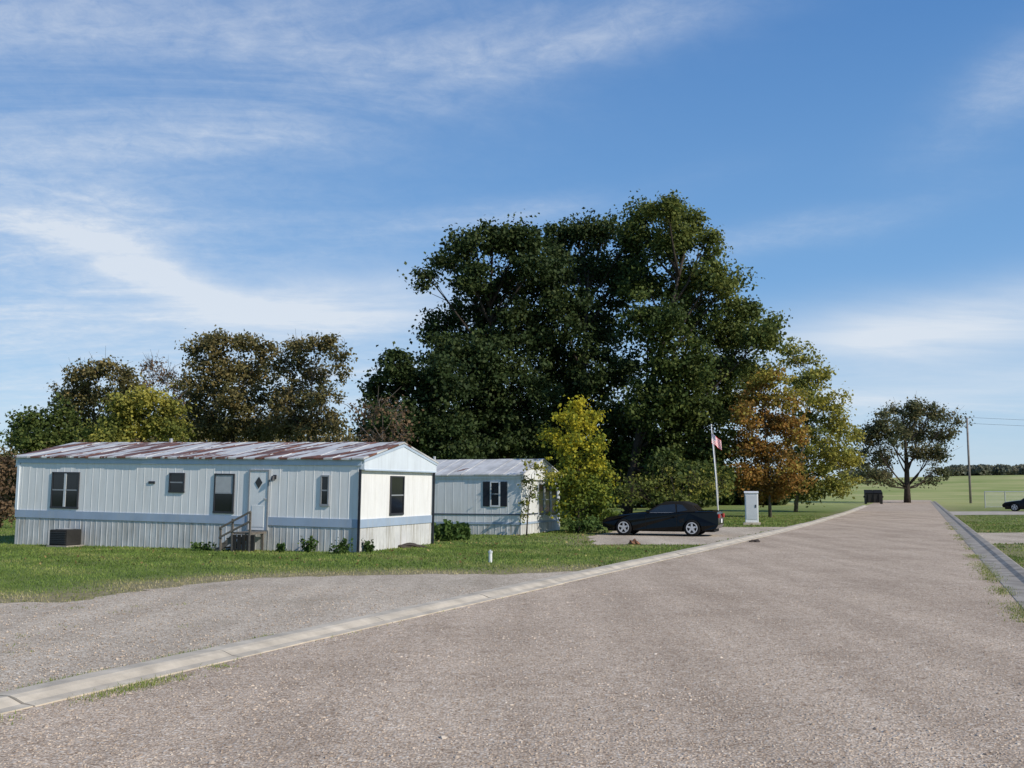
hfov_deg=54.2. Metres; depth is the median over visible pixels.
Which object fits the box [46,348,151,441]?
background tree
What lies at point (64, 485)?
window
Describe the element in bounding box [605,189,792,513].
oak tree
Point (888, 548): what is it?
road
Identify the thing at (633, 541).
leaf heap
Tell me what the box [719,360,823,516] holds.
maple tree
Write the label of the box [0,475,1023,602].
ground
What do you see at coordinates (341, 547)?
weed clump
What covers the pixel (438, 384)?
shade tree
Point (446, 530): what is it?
leafy plant
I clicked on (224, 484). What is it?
window
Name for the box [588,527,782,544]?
gravel drive
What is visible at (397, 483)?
window
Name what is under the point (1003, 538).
driveway
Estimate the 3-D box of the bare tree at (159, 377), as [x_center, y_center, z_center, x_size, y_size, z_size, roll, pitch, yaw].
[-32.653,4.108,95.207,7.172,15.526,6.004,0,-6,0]
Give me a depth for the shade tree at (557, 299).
72.56 m
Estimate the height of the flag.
0.840 m
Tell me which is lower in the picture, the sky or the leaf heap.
the leaf heap
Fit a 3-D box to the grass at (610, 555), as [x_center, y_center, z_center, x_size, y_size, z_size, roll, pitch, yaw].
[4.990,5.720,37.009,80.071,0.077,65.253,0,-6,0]
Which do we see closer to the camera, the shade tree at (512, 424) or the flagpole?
the flagpole
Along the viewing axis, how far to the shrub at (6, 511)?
47.52 m
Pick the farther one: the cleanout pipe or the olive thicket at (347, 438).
the olive thicket at (347, 438)
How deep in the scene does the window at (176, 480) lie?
31.90 m
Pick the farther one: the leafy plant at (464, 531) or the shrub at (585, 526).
the shrub at (585, 526)
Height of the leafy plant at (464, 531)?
0.812 m
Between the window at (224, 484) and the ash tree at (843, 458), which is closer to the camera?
the window at (224, 484)
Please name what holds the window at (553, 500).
in the mobile home at (482, 496)
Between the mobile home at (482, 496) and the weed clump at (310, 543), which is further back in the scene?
the mobile home at (482, 496)
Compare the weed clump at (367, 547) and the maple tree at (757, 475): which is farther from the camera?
the maple tree at (757, 475)
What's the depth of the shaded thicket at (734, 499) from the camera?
103.53 m
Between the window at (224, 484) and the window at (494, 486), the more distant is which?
the window at (494, 486)
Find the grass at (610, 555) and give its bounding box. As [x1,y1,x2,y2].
[0,515,1023,724]
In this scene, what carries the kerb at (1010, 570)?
on the ground at (951, 493)
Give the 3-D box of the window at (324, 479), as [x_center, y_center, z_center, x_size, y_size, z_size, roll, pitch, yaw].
[-5.624,3.206,30.041,0.322,0.928,0.045,-1,-6,20]
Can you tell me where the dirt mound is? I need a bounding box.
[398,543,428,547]
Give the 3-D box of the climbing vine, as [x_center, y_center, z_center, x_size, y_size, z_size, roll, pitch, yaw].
[1.172,4.619,40.416,2.121,3.176,1.414,0,-6,0]
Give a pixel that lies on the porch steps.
(249, 538)
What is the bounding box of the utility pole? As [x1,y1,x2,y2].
[966,417,971,502]
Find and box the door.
[247,469,269,529]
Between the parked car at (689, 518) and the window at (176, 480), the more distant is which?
the parked car at (689, 518)
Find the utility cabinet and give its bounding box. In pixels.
[743,491,760,524]
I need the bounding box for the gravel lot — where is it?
[0,571,575,691]
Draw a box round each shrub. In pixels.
[0,450,16,527]
[559,512,605,532]
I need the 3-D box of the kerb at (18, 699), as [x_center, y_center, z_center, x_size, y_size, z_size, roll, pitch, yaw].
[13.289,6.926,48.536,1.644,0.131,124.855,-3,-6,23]
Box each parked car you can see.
[602,501,724,536]
[1002,498,1023,510]
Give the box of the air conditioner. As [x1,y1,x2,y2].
[46,528,83,547]
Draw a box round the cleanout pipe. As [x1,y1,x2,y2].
[488,550,492,561]
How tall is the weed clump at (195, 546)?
0.343 m
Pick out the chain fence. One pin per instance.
(999, 497)
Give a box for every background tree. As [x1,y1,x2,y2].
[0,389,93,458]
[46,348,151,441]
[69,382,197,441]
[161,324,294,441]
[246,330,357,441]
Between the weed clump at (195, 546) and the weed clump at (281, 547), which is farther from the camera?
the weed clump at (195, 546)
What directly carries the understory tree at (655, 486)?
on the ground at (951, 493)
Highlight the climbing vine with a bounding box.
[515,459,566,535]
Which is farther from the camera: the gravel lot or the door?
the door
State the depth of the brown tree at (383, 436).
51.77 m
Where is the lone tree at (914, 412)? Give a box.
[846,395,975,502]
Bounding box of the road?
[0,500,1023,767]
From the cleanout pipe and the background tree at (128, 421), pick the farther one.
the background tree at (128, 421)
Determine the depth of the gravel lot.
15.17 m
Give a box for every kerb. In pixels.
[0,505,866,714]
[931,501,1023,607]
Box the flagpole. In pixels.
[710,424,718,509]
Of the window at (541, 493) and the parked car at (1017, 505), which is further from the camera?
the parked car at (1017, 505)
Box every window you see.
[50,472,79,508]
[168,473,184,492]
[212,473,234,513]
[319,475,329,505]
[389,476,404,514]
[490,482,499,506]
[538,483,543,516]
[544,483,550,516]
[550,483,556,516]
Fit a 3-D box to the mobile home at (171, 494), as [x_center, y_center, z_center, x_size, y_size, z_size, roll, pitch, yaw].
[-9.822,3.788,34.260,13.483,3.850,5.459,-1,-6,20]
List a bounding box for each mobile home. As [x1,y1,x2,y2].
[13,438,438,552]
[431,456,559,534]
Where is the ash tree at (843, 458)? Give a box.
[770,336,874,511]
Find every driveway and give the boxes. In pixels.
[949,511,1023,514]
[978,533,1023,543]
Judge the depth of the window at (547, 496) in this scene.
43.77 m
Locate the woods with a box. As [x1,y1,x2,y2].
[839,464,1023,478]
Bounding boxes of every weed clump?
[190,541,216,550]
[275,542,286,551]
[297,536,318,551]
[329,537,353,553]
[361,539,374,551]
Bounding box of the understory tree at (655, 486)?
[607,463,739,509]
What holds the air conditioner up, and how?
on the ground at (951, 493)
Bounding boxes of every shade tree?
[348,341,507,459]
[397,212,576,458]
[514,204,657,506]
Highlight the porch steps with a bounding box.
[215,511,266,551]
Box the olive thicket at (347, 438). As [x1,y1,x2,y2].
[0,422,361,506]
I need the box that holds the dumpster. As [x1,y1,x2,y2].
[863,490,883,503]
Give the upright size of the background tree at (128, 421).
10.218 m
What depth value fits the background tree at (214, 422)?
86.69 m
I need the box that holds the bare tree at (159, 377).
[135,353,198,435]
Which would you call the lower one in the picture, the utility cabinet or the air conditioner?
the air conditioner
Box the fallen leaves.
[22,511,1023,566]
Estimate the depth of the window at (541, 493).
42.98 m
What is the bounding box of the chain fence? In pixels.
[984,491,1023,507]
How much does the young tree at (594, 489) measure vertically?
6.111 m
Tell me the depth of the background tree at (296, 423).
83.68 m
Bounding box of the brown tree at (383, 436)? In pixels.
[338,386,423,445]
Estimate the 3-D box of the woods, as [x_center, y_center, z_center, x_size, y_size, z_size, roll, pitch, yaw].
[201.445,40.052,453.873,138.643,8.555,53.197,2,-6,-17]
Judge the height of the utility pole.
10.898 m
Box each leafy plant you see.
[434,519,460,540]
[453,522,470,539]
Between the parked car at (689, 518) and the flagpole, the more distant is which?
the flagpole
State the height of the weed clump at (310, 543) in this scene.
0.528 m
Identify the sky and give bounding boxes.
[0,0,1023,479]
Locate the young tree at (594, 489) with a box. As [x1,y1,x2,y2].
[533,394,623,531]
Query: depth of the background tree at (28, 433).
81.60 m
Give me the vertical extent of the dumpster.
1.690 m
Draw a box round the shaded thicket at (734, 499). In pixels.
[349,440,790,507]
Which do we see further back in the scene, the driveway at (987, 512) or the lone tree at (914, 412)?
the lone tree at (914, 412)
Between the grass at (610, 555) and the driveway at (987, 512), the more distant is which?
the driveway at (987, 512)
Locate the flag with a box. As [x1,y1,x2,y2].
[711,433,721,449]
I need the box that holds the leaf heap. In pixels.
[628,539,639,544]

